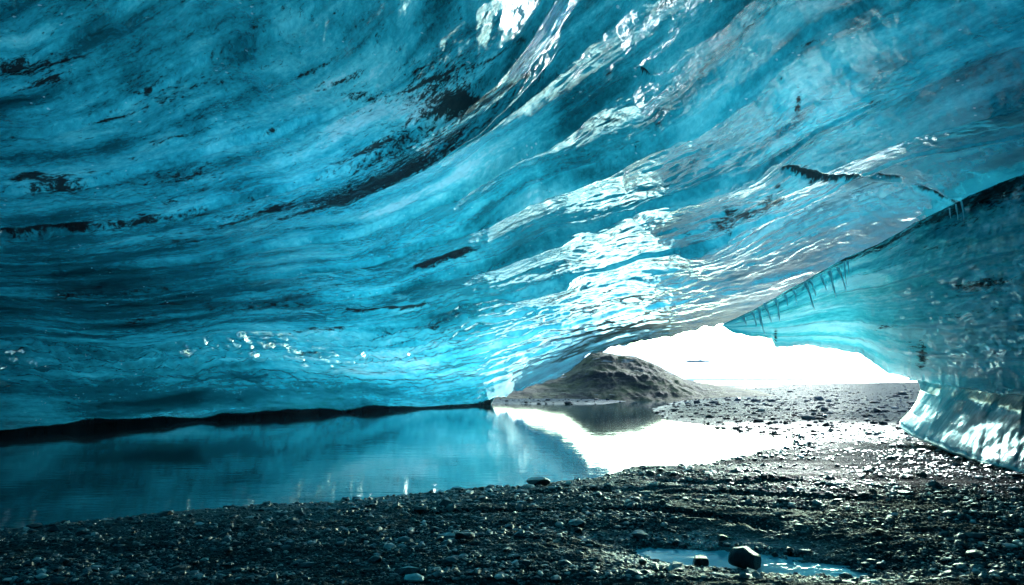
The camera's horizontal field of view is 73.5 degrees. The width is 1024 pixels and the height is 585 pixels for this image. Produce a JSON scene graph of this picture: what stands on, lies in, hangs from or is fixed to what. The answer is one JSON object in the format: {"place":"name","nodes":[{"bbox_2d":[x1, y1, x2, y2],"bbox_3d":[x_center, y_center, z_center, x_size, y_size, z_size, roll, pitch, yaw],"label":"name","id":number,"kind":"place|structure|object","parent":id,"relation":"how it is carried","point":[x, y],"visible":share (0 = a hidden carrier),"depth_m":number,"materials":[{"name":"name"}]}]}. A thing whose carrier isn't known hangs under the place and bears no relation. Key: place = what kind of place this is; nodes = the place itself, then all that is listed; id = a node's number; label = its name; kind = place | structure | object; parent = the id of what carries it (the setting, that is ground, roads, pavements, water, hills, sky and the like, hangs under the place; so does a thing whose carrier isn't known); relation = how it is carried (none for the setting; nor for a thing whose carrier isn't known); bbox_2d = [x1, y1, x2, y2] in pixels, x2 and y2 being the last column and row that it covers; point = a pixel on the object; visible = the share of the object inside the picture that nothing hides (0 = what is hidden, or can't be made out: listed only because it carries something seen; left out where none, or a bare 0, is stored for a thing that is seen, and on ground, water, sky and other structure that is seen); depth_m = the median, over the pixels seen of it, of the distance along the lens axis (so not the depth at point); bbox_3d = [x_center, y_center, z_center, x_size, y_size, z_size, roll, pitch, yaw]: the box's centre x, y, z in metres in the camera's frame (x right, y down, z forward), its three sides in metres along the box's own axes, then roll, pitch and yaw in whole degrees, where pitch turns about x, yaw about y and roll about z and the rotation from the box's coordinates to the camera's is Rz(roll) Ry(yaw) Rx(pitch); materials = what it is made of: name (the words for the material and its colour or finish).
{"place":"outdoors","nodes":[
{"label":"outdoors","id":0,"kind":"place"},
{"bbox_2d":[0,401,804,528],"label":"pool water","id":1,"kind":"structure","parent":0,"point":[76,473],"depth_m":14.76,"materials":[{"name":"teal liquid"}]},
{"bbox_2d":[0,382,1023,584],"bbox_3d":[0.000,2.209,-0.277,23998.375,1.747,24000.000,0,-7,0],"label":"ground","id":2,"kind":"structure","parent":0,"point":[740,519],"depth_m":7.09,"materials":[{"name":"grey gravel"}]},
{"bbox_2d":[170,564,190,571],"bbox_3d":[-2.596,2.157,5.355,0.127,0.049,0.124,0,-7,-1],"label":"stone","id":3,"kind":"object","parent":2,"relation":"on","point":[180,567],"visible":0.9,"depth_m":5.34,"materials":[{"name":"grey stone"}]},
{"bbox_2d":[225,547,232,551],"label":"stone","id":4,"kind":"object","parent":2,"relation":"on","point":[228,549],"visible":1,"depth_m":5.85,"materials":[{"name":"grey stone"}]},
{"bbox_2d":[455,532,474,539],"bbox_3d":[-0.429,2.252,6.329,0.166,0.076,0.114,-5,-9,35],"label":"stone","id":5,"kind":"object","parent":2,"relation":"on","point":[465,535],"visible":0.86,"depth_m":6.29,"materials":[{"name":"black stone"}]},
{"bbox_2d":[503,547,511,551],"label":"stone","id":6,"kind":"object","parent":2,"relation":"on","point":[507,549],"visible":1,"depth_m":5.78,"materials":[{"name":"grey stone"}]},
{"bbox_2d":[0,0,1023,429],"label":"ice vault","id":7,"kind":"object","parent":2,"relation":"on","point":[208,208],"visible":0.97,"depth_m":10.73,"materials":[{"name":"blue ice"}]},
{"bbox_2d":[722,174,1023,473],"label":"ice buttress","id":8,"kind":"structure","parent":7,"relation":"attached to","point":[932,305],"depth_m":12.25,"materials":[{"name":"teal ice"}]},
{"bbox_2d":[526,477,549,485],"bbox_3d":[0.386,2.791,10.113,0.357,0.130,0.294,1,-7,-6],"label":"stone","id":9,"kind":"object","parent":2,"relation":"on","point":[535,481],"visible":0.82,"depth_m":10.02,"materials":[{"name":"grey stone"}]},
{"bbox_2d":[573,527,581,531],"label":"stone","id":10,"kind":"object","parent":2,"relation":"on","point":[577,529],"visible":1,"depth_m":6.75,"materials":[{"name":"black stone"}]},
{"bbox_2d":[639,559,646,564],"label":"stone","id":11,"kind":"object","parent":2,"relation":"on","point":[642,561],"visible":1,"depth_m":5.60,"materials":[{"name":"grey stone"}]},
{"bbox_2d":[500,383,919,435],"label":"beach gravel","id":12,"kind":"structure","parent":2,"relation":"on","point":[814,416],"depth_m":29.93,"materials":[{"name":"grey gravel"}]},
{"bbox_2d":[717,535,726,541],"bbox_3d":[2.019,2.358,6.587,0.084,0.064,0.107,-1,-7,8],"label":"stone","id":13,"kind":"object","parent":2,"relation":"on","point":[721,538],"visible":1,"depth_m":6.55,"materials":[{"name":"grey stone"}]},
{"bbox_2d":[636,547,869,577],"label":"puddle water","id":14,"kind":"structure","parent":2,"relation":"on","point":[719,558],"depth_m":6.01,"materials":[{"name":"teal liquid"}]},
{"bbox_2d":[692,555,708,565],"bbox_3d":[1.617,2.336,5.932,0.195,0.112,0.134,3,-8,-22],"label":"stone","id":15,"kind":"object","parent":14,"relation":"in","point":[700,560],"visible":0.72,"depth_m":5.88,"materials":[{"name":"black stone"}]},
{"bbox_2d":[728,546,760,569],"bbox_3d":[1.975,2.271,5.850,0.221,0.216,0.266,-5,-9,35],"label":"stone","id":16,"kind":"object","parent":14,"relation":"in","point":[744,557],"visible":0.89,"depth_m":5.77,"materials":[{"name":"black stone"}]},
{"bbox_2d":[786,547,792,551],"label":"stone","id":17,"kind":"object","parent":2,"relation":"on","point":[789,549],"visible":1,"depth_m":6.22,"materials":[{"name":"grey stone"}]},
{"bbox_2d":[839,573,851,577],"bbox_3d":[2.657,2.257,5.458,0.105,0.044,0.074,5,-2,-12],"label":"stone","id":18,"kind":"object","parent":2,"relation":"on","point":[845,575],"visible":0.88,"depth_m":5.45,"materials":[{"name":"black stone"}]},
{"bbox_2d":[897,491,910,494],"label":"stone","id":19,"kind":"object","parent":2,"relation":"on","point":[904,492],"visible":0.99,"depth_m":8.73,"materials":[{"name":"grey stone"}]},
{"bbox_2d":[966,549,984,556],"bbox_3d":[3.855,2.175,5.705,0.135,0.052,0.132,-5,-9,33],"label":"stone","id":20,"kind":"object","parent":2,"relation":"on","point":[974,553],"visible":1,"depth_m":5.68,"materials":[{"name":"grey stone"}]},
{"bbox_2d":[494,352,773,400],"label":"hill","id":21,"kind":"structure","parent":0,"point":[603,375],"depth_m":54.01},
{"bbox_2d":[683,360,710,362],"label":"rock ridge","id":22,"kind":"object","parent":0,"point":[694,361],"visible":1,"depth_m":4070.28,"materials":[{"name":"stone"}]},
{"bbox_2d":[629,324,772,344],"label":"sky","id":23,"kind":"structure","parent":0,"point":[718,334],"materials":[{"name":"white"}]},
{"bbox_2d":[584,343,908,378],"bbox_3d":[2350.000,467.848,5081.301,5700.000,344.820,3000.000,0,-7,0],"label":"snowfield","id":24,"kind":"structure","parent":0,"point":[749,361],"depth_m":4838.26,"materials":[{"name":"white snow"}]},
{"bbox_2d":[687,379,915,380],"bbox_3d":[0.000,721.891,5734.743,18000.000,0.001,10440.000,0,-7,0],"label":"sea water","id":25,"kind":"structure","parent":0,"point":[801,380],"depth_m":671.39,"materials":[{"name":"white liquid"}]},
{"bbox_2d":[696,381,916,384],"bbox_3d":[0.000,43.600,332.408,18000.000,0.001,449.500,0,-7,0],"label":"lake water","id":26,"kind":"structure","parent":0,"point":[755,382],"depth_m":327.47,"materials":[{"name":"white liquid"}]}
]}

